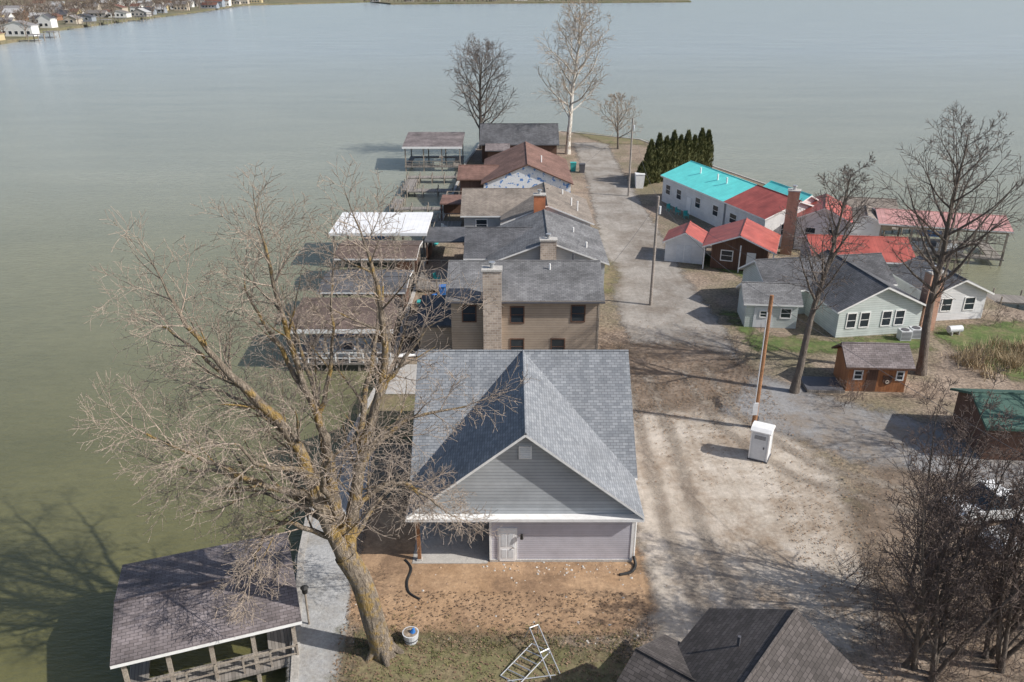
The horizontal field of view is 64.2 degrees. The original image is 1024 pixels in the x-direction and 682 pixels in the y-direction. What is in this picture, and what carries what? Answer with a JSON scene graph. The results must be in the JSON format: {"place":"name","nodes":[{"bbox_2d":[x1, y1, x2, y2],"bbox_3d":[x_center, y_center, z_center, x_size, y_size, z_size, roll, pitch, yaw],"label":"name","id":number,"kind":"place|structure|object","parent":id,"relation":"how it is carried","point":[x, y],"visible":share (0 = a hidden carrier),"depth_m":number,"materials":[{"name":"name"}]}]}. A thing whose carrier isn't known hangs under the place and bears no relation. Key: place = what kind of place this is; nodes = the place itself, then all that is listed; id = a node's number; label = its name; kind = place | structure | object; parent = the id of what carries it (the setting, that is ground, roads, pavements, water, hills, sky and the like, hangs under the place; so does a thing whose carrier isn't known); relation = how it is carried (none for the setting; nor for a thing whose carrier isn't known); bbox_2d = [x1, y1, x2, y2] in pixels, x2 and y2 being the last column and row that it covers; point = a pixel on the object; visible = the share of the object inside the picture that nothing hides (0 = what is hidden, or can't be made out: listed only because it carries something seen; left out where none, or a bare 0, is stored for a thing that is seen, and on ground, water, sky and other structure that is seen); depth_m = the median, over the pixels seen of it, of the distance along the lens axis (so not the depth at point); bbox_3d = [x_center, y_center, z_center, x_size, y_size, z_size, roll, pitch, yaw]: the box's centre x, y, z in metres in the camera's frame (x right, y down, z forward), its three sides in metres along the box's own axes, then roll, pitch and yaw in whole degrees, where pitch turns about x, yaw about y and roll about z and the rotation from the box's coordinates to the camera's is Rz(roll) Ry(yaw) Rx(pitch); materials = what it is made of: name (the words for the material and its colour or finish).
{"place":"outdoors","nodes":[
{"label":"outdoors","id":0,"kind":"place"},
{"bbox_2d":[288,444,374,681],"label":"stone path","id":1,"kind":"structure","parent":0,"point":[325,580],"depth_m":39.53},
{"bbox_2d":[0,0,690,44],"bbox_3d":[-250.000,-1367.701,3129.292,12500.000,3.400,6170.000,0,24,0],"label":"shore ground","id":2,"kind":"structure","parent":0,"point":[62,25],"depth_m":919.91,"materials":[{"name":"soil"}]},
{"bbox_2d":[0,0,526,40],"bbox_3d":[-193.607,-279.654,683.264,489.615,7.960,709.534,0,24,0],"label":"distant houses","id":3,"kind":"structure","parent":2,"relation":"on","point":[45,20],"depth_m":591.42,"materials":[{"name":"white wood"}]},
{"bbox_2d":[0,0,650,37],"bbox_3d":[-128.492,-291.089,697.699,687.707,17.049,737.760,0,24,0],"label":"distant treeline","id":4,"kind":"object","parent":2,"relation":"on","point":[32,7],"visible":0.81,"depth_m":601.03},
{"bbox_2d":[365,394,414,441],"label":"bank lawn","id":5,"kind":"structure","parent":0,"point":[391,398],"depth_m":57.27,"materials":[{"name":"beige plant"}]},
{"bbox_2d":[385,364,416,393],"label":"concrete patio","id":6,"kind":"structure","parent":0,"point":[407,370],"depth_m":61.64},
{"bbox_2d":[340,630,629,681],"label":"front lawn","id":7,"kind":"structure","parent":0,"point":[428,674],"depth_m":36.31,"materials":[{"name":"green plant"}]},
{"bbox_2d":[402,626,418,645],"bbox_3d":[-4.650,13.491,37.475,0.757,0.765,0.757,0,24,0],"label":"barrel planter","id":8,"kind":"object","parent":7,"relation":"on","point":[410,635],"visible":1,"depth_m":37.30,"materials":[{"name":"grey plastic"}]},
{"bbox_2d":[344,613,651,681],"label":"grass tufts","id":9,"kind":"object","parent":7,"relation":"on","point":[518,636],"visible":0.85,"depth_m":37.34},
{"bbox_2d":[500,624,559,681],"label":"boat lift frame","id":10,"kind":"object","parent":7,"relation":"on","point":[543,658],"visible":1,"depth_m":36.17,"materials":[{"name":"metal"}]},
{"bbox_2d":[0,0,1023,681],"bbox_3d":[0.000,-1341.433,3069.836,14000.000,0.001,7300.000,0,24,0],"label":"lake water","id":11,"kind":"structure","parent":0,"point":[166,124],"depth_m":147.63,"materials":[{"name":"liquid"}]},
{"bbox_2d":[18,6,243,41],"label":"distant docks","id":12,"kind":"object","parent":11,"relation":"on","point":[142,16],"visible":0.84,"depth_m":505.25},
{"bbox_2d":[110,532,309,681],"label":"covered boat dock","id":13,"kind":"object","parent":11,"relation":"in","point":[164,606],"visible":0.94,"depth_m":36.28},
{"bbox_2d":[288,297,401,371],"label":"covered boat dock","id":14,"kind":"object","parent":11,"relation":"in","point":[372,316],"visible":0.41,"depth_m":65.85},
{"bbox_2d":[312,334,381,356],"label":"pontoon boat","id":15,"kind":"object","parent":11,"relation":"on","point":[348,348],"visible":0.18,"depth_m":68.21,"materials":[{"name":"metal"}]},
{"bbox_2d":[317,270,412,323],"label":"covered boat dock","id":16,"kind":"object","parent":11,"relation":"in","point":[395,278],"visible":0.29,"depth_m":73.07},
{"bbox_2d":[334,241,422,287],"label":"covered boat dock","id":17,"kind":"object","parent":11,"relation":"in","point":[413,247],"visible":0.31,"depth_m":81.44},
{"bbox_2d":[328,212,432,267],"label":"white roof boat dock","id":18,"kind":"object","parent":11,"relation":"in","point":[419,223],"visible":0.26,"depth_m":90.08,"materials":[{"name":"metal"}]},
{"bbox_2d":[389,195,443,212],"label":"wooden dock","id":19,"kind":"object","parent":11,"relation":"in","point":[394,205],"visible":0.5,"depth_m":108.26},
{"bbox_2d":[400,175,453,197],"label":"wooden dock","id":20,"kind":"object","parent":11,"relation":"in","point":[411,185],"visible":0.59,"depth_m":117.69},
{"bbox_2d":[402,132,464,170],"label":"covered boat dock","id":21,"kind":"object","parent":11,"relation":"in","point":[434,140],"visible":0.93,"depth_m":133.69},
{"bbox_2d":[872,208,1013,265],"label":"faded red boathouse","id":22,"kind":"object","parent":11,"relation":"in","point":[882,216],"visible":0.38,"depth_m":90.18,"materials":[{"name":"metal"}]},
{"bbox_2d":[987,288,1023,304],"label":"wooden dock","id":23,"kind":"object","parent":11,"relation":"in","point":[1012,299],"visible":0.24,"depth_m":77.94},
{"bbox_2d":[460,165,570,194],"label":"walls","id":24,"kind":"structure","parent":0,"point":[527,176],"depth_m":107.64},
{"bbox_2d":[457,142,573,184],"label":"roof","id":25,"kind":"structure","parent":24,"relation":"on","point":[503,163],"depth_m":112.06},
{"bbox_2d":[451,304,597,349],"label":"walls","id":26,"kind":"structure","parent":0,"point":[541,326],"depth_m":63.54,"materials":[{"name":"beige"}]},
{"bbox_2d":[462,305,585,349],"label":"window frames","id":27,"kind":"structure","parent":26,"relation":"attached to","point":[475,313],"depth_m":63.21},
{"bbox_2d":[463,306,583,349],"bbox_3d":[0.900,-0.845,63.603,9.350,4.050,0.032,0,24,0],"label":"window glass","id":28,"kind":"object","parent":27,"relation":"in","point":[519,310],"visible":0.84,"depth_m":63.15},
{"bbox_2d":[445,261,604,301],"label":"roof","id":29,"kind":"structure","parent":26,"relation":"on","point":[559,281],"depth_m":63.78,"materials":[{"name":"grey"}]},
{"bbox_2d":[446,302,604,303],"bbox_3d":[1.000,-2.918,62.165,12.200,0.120,0.115,0,24,0],"label":"gutter","id":30,"kind":"object","parent":29,"relation":"attached to","point":[532,302],"visible":0.79,"depth_m":62.10,"materials":[{"name":"brown plastic"}]},
{"bbox_2d":[464,207,589,226],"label":"walls","id":31,"kind":"structure","parent":0,"point":[471,221],"depth_m":93.62,"materials":[{"name":"grey"}]},
{"bbox_2d":[460,182,593,224],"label":"roof","id":32,"kind":"structure","parent":31,"relation":"on","point":[507,205],"depth_m":94.56,"materials":[{"name":"beige"}]},
{"bbox_2d":[575,131,645,144],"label":"point lawn","id":33,"kind":"structure","parent":0,"point":[608,139],"depth_m":152.88,"materials":[{"name":"beige plant"}]},
{"bbox_2d":[604,260,620,292],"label":"roadside lawn","id":34,"kind":"structure","parent":0,"point":[610,274],"depth_m":82.91,"materials":[{"name":"beige plant"}]},
{"bbox_2d":[573,142,738,362],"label":"gravel road","id":35,"kind":"structure","parent":0,"point":[621,217],"depth_m":83.82,"materials":[{"name":"gravel"}]},
{"bbox_2d":[311,131,1023,681],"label":"ground","id":36,"kind":"structure","parent":0,"point":[717,291],"depth_m":62.50,"materials":[{"name":"soil"}]},
{"bbox_2d":[66,155,539,666],"bbox_3d":[-8.726,3.615,33.726,16.015,22.723,15.240,15,28,30],"label":"bare cottonwood tree","id":37,"kind":"object","parent":36,"relation":"on","point":[341,532],"visible":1,"depth_m":32.31,"materials":[{"name":"brown plant"}]},
{"bbox_2d":[415,260,447,292],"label":"wooden deck","id":38,"kind":"structure","parent":36,"relation":"on","point":[433,281],"depth_m":81.01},
{"bbox_2d":[420,328,451,349],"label":"side wing","id":39,"kind":"structure","parent":36,"relation":"on","point":[443,338],"depth_m":65.67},
{"bbox_2d":[414,295,451,327],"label":"side wing roof","id":40,"kind":"structure","parent":39,"relation":"on","point":[444,322],"depth_m":67.26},
{"bbox_2d":[424,227,464,263],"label":"patio cover","id":41,"kind":"object","parent":36,"relation":"on","point":[445,234],"visible":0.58,"depth_m":87.77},
{"bbox_2d":[412,522,488,563],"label":"porch slab","id":42,"kind":"structure","parent":36,"relation":"on","point":[459,549],"depth_m":43.88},
{"bbox_2d":[440,195,461,220],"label":"patio cover","id":43,"kind":"object","parent":36,"relation":"on","point":[451,203],"visible":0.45,"depth_m":103.55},
{"bbox_2d":[443,34,517,148],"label":"bare tree","id":44,"kind":"object","parent":36,"relation":"on","point":[475,56],"visible":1,"depth_m":138.95,"materials":[{"name":"grey plant"}]},
{"bbox_2d":[481,261,501,349],"bbox_3d":[-1.500,-2.024,62.688,1.560,8.500,1.060,0,24,0],"label":"chimney","id":45,"kind":"object","parent":36,"relation":"on","point":[492,329],"visible":0.95,"depth_m":62.03,"materials":[{"name":"brick"}]},
{"bbox_2d":[347,496,656,636],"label":"dirt yard","id":46,"kind":"structure","parent":36,"relation":"on","point":[391,554],"depth_m":40.70,"materials":[{"name":"brown soil"}]},
{"bbox_2d":[344,561,641,644],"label":"scattered stones","id":47,"kind":"object","parent":46,"relation":"on","point":[537,571],"visible":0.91,"depth_m":41.14,"materials":[{"name":"stone"}]},
{"bbox_2d":[330,305,1023,681],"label":"fallen leaves","id":48,"kind":"object","parent":46,"relation":"on","point":[622,593],"visible":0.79,"depth_m":39.54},
{"bbox_2d":[482,146,556,162],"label":"walls","id":49,"kind":"structure","parent":36,"relation":"on","point":[551,149],"depth_m":133.22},
{"bbox_2d":[479,124,558,151],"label":"roof","id":50,"kind":"structure","parent":49,"relation":"on","point":[534,134],"depth_m":134.04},
{"bbox_2d":[290,131,765,681],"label":"seawall","id":51,"kind":"object","parent":36,"relation":"on","point":[294,675],"visible":0.38,"depth_m":44.27,"materials":[{"name":"concrete"}]},
{"bbox_2d":[503,246,604,286],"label":"walls","id":52,"kind":"structure","parent":36,"relation":"on","point":[561,254],"depth_m":77.11,"materials":[{"name":"grey"}]},
{"bbox_2d":[463,210,609,264],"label":"roof","id":53,"kind":"structure","parent":52,"relation":"on","point":[491,243],"depth_m":80.65,"materials":[{"name":"grey"}]},
{"bbox_2d":[539,233,557,259],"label":"chimney","id":54,"kind":"object","parent":52,"relation":"on","point":[548,245],"visible":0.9,"depth_m":76.13,"materials":[{"name":"brick"}]},
{"bbox_2d":[491,522,631,558],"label":"walls","id":55,"kind":"structure","parent":36,"relation":"on","point":[576,540],"depth_m":42.19,"materials":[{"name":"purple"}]},
{"bbox_2d":[497,528,516,560],"bbox_3d":[-0.240,10.576,42.224,1.020,2.110,0.170,0,24,0],"label":"front door","id":56,"kind":"structure","parent":55,"relation":"in","point":[507,545],"depth_m":42.18,"materials":[{"name":"grey plastic"}]},
{"bbox_2d":[405,352,643,518],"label":"roof","id":57,"kind":"structure","parent":55,"relation":"on","point":[579,413],"depth_m":45.21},
{"bbox_2d":[418,350,628,434],"bbox_3d":[0.650,2.493,43.383,12.300,0.135,9.568,0,24,0],"label":"ridge cap","id":58,"kind":"object","parent":57,"relation":"on","point":[524,395],"visible":1,"depth_m":47.63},
{"bbox_2d":[415,437,634,513],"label":"front gable wall","id":59,"kind":"structure","parent":55,"relation":"on","point":[509,481],"depth_m":40.93,"materials":[{"name":"grey"}]},
{"bbox_2d":[405,514,644,561],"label":"trim","id":60,"kind":"structure","parent":55,"relation":"attached to","point":[633,518],"depth_m":41.30,"materials":[{"name":"wood"}]},
{"bbox_2d":[531,0,616,154],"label":"bare sycamore tree","id":61,"kind":"object","parent":36,"relation":"on","point":[570,89],"visible":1,"depth_m":134.12,"materials":[{"name":"beige plant"}]},
{"bbox_2d":[595,92,643,148],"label":"bare tree","id":62,"kind":"object","parent":36,"relation":"on","point":[621,117],"visible":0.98,"depth_m":141.89,"materials":[{"name":"grey plant"}]},
{"bbox_2d":[644,139,657,183],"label":"arborvitae tree","id":63,"kind":"object","parent":36,"relation":"on","point":[650,159],"visible":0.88,"depth_m":118.56,"materials":[{"name":"green plant"}]},
{"bbox_2d":[649,196,660,305],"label":"utility pole","id":64,"kind":"object","parent":36,"relation":"on","point":[658,209],"visible":1,"depth_m":73.83,"materials":[{"name":"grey wood"}]},
{"bbox_2d":[654,132,665,182],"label":"arborvitae tree","id":65,"kind":"object","parent":36,"relation":"on","point":[660,149],"visible":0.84,"depth_m":119.31,"materials":[{"name":"green plant"}]},
{"bbox_2d":[661,135,672,180],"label":"arborvitae tree","id":66,"kind":"object","parent":36,"relation":"on","point":[668,153],"visible":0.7,"depth_m":119.99,"materials":[{"name":"green plant"}]},
{"bbox_2d":[670,129,679,169],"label":"arborvitae tree","id":67,"kind":"object","parent":36,"relation":"on","point":[674,143],"visible":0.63,"depth_m":120.42,"materials":[{"name":"green plant"}]},
{"bbox_2d":[662,221,708,264],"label":"red roof shed","id":68,"kind":"structure","parent":36,"relation":"on","point":[681,246],"depth_m":86.83,"materials":[{"name":"metal"}]},
{"bbox_2d":[675,245,691,262],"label":"doors","id":69,"kind":"structure","parent":68,"relation":"in","point":[683,252],"depth_m":86.82,"materials":[{"name":"grey plastic"}]},
{"bbox_2d":[619,343,757,409],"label":"leaf litter","id":70,"kind":"object","parent":36,"relation":"on","point":[671,371],"visible":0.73,"depth_m":63.09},
{"bbox_2d":[353,265,1023,681],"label":"bare brush","id":71,"kind":"object","parent":36,"relation":"on","point":[913,623],"visible":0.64,"depth_m":38.52,"materials":[{"name":"brown plant"}]},
{"bbox_2d":[696,127,707,164],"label":"arborvitae tree","id":72,"kind":"object","parent":36,"relation":"on","point":[702,140],"visible":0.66,"depth_m":123.41,"materials":[{"name":"green plant"}]},
{"bbox_2d":[705,129,713,167],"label":"arborvitae tree","id":73,"kind":"object","parent":36,"relation":"on","point":[710,150],"visible":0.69,"depth_m":124.38,"materials":[{"name":"green plant"}]},
{"bbox_2d":[702,218,780,272],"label":"brown porch cabin","id":74,"kind":"object","parent":36,"relation":"on","point":[748,237],"visible":0.88,"depth_m":84.66,"materials":[{"name":"red metal"}]},
{"bbox_2d":[751,295,773,426],"bbox_3d":[16.342,1.576,53.416,0.353,9.700,0.531,13,27,27],"label":"utility pole","id":75,"kind":"object","parent":36,"relation":"on","point":[755,408],"visible":0.83,"depth_m":53.28,"materials":[{"name":"brown wood"}]},
{"bbox_2d":[571,122,1020,453],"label":"overhead wires","id":76,"kind":"object","parent":75,"relation":"attached to","point":[774,303],"visible":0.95,"depth_m":57.49,"materials":[{"name":"grey plastic"}]},
{"bbox_2d":[736,281,803,328],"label":"gray garden shed","id":77,"kind":"structure","parent":36,"relation":"on","point":[752,308],"depth_m":70.71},
{"bbox_2d":[752,306,773,327],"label":"doors","id":78,"kind":"structure","parent":77,"relation":"in","point":[757,322],"depth_m":70.81,"materials":[{"name":"grey plastic"}]},
{"bbox_2d":[780,185,880,254],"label":"white lake cottage","id":79,"kind":"structure","parent":36,"relation":"on","point":[872,227],"depth_m":89.82,"materials":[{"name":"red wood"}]},
{"bbox_2d":[774,151,890,393],"bbox_3d":[21.449,-4.341,56.784,7.330,17.805,7.430,19,30,36],"label":"bare tree","id":80,"kind":"object","parent":36,"relation":"on","point":[795,383],"visible":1,"depth_m":55.59,"materials":[{"name":"brown plant"}]},
{"bbox_2d":[738,249,945,337],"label":"pale green cottage","id":81,"kind":"structure","parent":36,"relation":"on","point":[874,300],"depth_m":69.77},
{"bbox_2d":[846,311,904,327],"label":"window glass","id":82,"kind":"structure","parent":81,"relation":"in","point":[863,322],"depth_m":69.03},
{"bbox_2d":[845,309,905,328],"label":"window frames","id":83,"kind":"structure","parent":81,"relation":"in","point":[903,309],"depth_m":69.02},
{"bbox_2d":[796,234,915,268],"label":"red roof cottage","id":84,"kind":"structure","parent":36,"relation":"on","point":[877,244],"depth_m":80.29,"materials":[{"name":"metal"}]},
{"bbox_2d":[801,342,915,393],"bbox_3d":[25.524,1.639,60.894,7.450,3.378,3.700,1,24,3],"label":"cedar playhouse","id":85,"kind":"object","parent":36,"relation":"on","point":[895,361],"visible":0.98,"depth_m":59.87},
{"bbox_2d":[837,196,898,230],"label":"roof","id":86,"kind":"structure","parent":36,"relation":"on","point":[850,201],"depth_m":98.39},
{"bbox_2d":[849,469,1023,681],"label":"leaf litter","id":87,"kind":"object","parent":36,"relation":"on","point":[984,666],"visible":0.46,"depth_m":41.94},
{"bbox_2d":[943,479,1023,524],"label":"parked pickup","id":88,"kind":"object","parent":87,"relation":"on","point":[990,484],"visible":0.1,"depth_m":45.43,"materials":[{"name":"white metal"}]},
{"bbox_2d":[855,410,1023,681],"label":"bare thicket tree","id":89,"kind":"object","parent":36,"relation":"on","point":[937,637],"visible":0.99,"depth_m":33.25,"materials":[{"name":"brown plant"}]},
{"bbox_2d":[890,254,994,320],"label":"white gable cottage","id":90,"kind":"structure","parent":36,"relation":"on","point":[969,296],"depth_m":72.48,"materials":[{"name":"grey"}]},
{"bbox_2d":[873,100,1023,375],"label":"bare tree","id":91,"kind":"object","parent":36,"relation":"on","point":[922,361],"visible":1,"depth_m":57.04,"materials":[{"name":"brown plant"}]},
{"bbox_2d":[878,363,1021,614],"bbox_3d":[19.739,7.388,37.061,5.379,12.508,6.854,6,25,13],"label":"bare thicket tree","id":92,"kind":"object","parent":36,"relation":"on","point":[959,463],"visible":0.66,"depth_m":36.78,"materials":[{"name":"brown plant"}]},
{"bbox_2d":[947,428,1023,673],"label":"bare thicket tree","id":93,"kind":"object","parent":36,"relation":"on","point":[1007,631],"visible":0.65,"depth_m":33.89,"materials":[{"name":"brown plant"}]},
{"bbox_2d":[950,388,1023,460],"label":"green roof garage","id":94,"kind":"structure","parent":36,"relation":"on","point":[1014,399],"depth_m":51.70,"materials":[{"name":"metal"}]},
{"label":"walls","id":95,"kind":"object","parent":36,"relation":"on","visible":0},
{"bbox_2d":[616,608,869,681],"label":"roof","id":96,"kind":"structure","parent":95,"relation":"on","point":[707,649],"depth_m":31.70,"materials":[{"name":"grey"}]},
{"bbox_2d":[635,608,797,681],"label":"ridge cap","id":97,"kind":"object","parent":96,"relation":"on","point":[769,647],"visible":1,"depth_m":31.21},
{"bbox_2d":[662,178,814,246],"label":"walls","id":98,"kind":"structure","parent":0,"point":[704,213],"depth_m":100.19,"materials":[{"name":"white"}]},
{"bbox_2d":[660,161,817,220],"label":"roof","id":99,"kind":"structure","parent":98,"relation":"on","point":[762,203],"depth_m":98.29,"materials":[{"name":"teal metal"}]},
{"bbox_2d":[633,405,888,651],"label":"gravel driveway","id":100,"kind":"structure","parent":0,"point":[756,548],"depth_m":44.98,"materials":[{"name":"gravel"}]},
{"bbox_2d":[631,391,705,615],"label":"tyre track","id":101,"kind":"structure","parent":100,"relation":"on","point":[686,571],"depth_m":45.86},
{"bbox_2d":[643,376,745,608],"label":"tyre track","id":102,"kind":"structure","parent":100,"relation":"on","point":[717,559],"depth_m":46.80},
{"bbox_2d":[720,311,930,353],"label":"cottage lawn","id":103,"kind":"structure","parent":0,"point":[794,344],"depth_m":68.42,"materials":[{"name":"green plant"}]},
{"bbox_2d":[896,326,921,340],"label":"air conditioner units","id":104,"kind":"object","parent":103,"relation":"on","point":[909,333],"visible":0.94,"depth_m":68.53,"materials":[{"name":"white metal"}]},
{"bbox_2d":[723,374,1023,488],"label":"side road","id":105,"kind":"structure","parent":0,"point":[825,422],"depth_m":55.42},
{"bbox_2d":[677,370,934,517],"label":"tyre track","id":106,"kind":"structure","parent":105,"relation":"on","point":[776,463],"depth_m":50.99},
{"bbox_2d":[747,416,775,463],"bbox_3d":[15.750,6.202,51.523,1.280,2.600,1.280,12,27,25],"label":"portable toilet","id":107,"kind":"object","parent":106,"relation":"on","point":[761,439],"visible":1,"depth_m":51.10,"materials":[{"name":"grey plastic"}]},
{"bbox_2d":[750,433,767,460],"bbox_3d":[15.471,6.645,51.146,0.840,1.800,0.070,12,27,25],"label":"door","id":108,"kind":"structure","parent":107,"relation":"in","point":[758,450],"depth_m":51.16,"materials":[{"name":"grey plastic"}]},
{"bbox_2d":[701,367,928,497],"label":"tyre track","id":109,"kind":"structure","parent":105,"relation":"on","point":[793,451],"depth_m":52.38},
{"bbox_2d":[934,321,1023,381],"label":"side lawn","id":110,"kind":"structure","parent":0,"point":[967,335],"depth_m":69.36,"materials":[{"name":"green plant"}]},
{"bbox_2d":[941,334,1023,381],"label":"dry reeds","id":111,"kind":"object","parent":110,"relation":"on","point":[1016,361],"visible":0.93,"depth_m":64.57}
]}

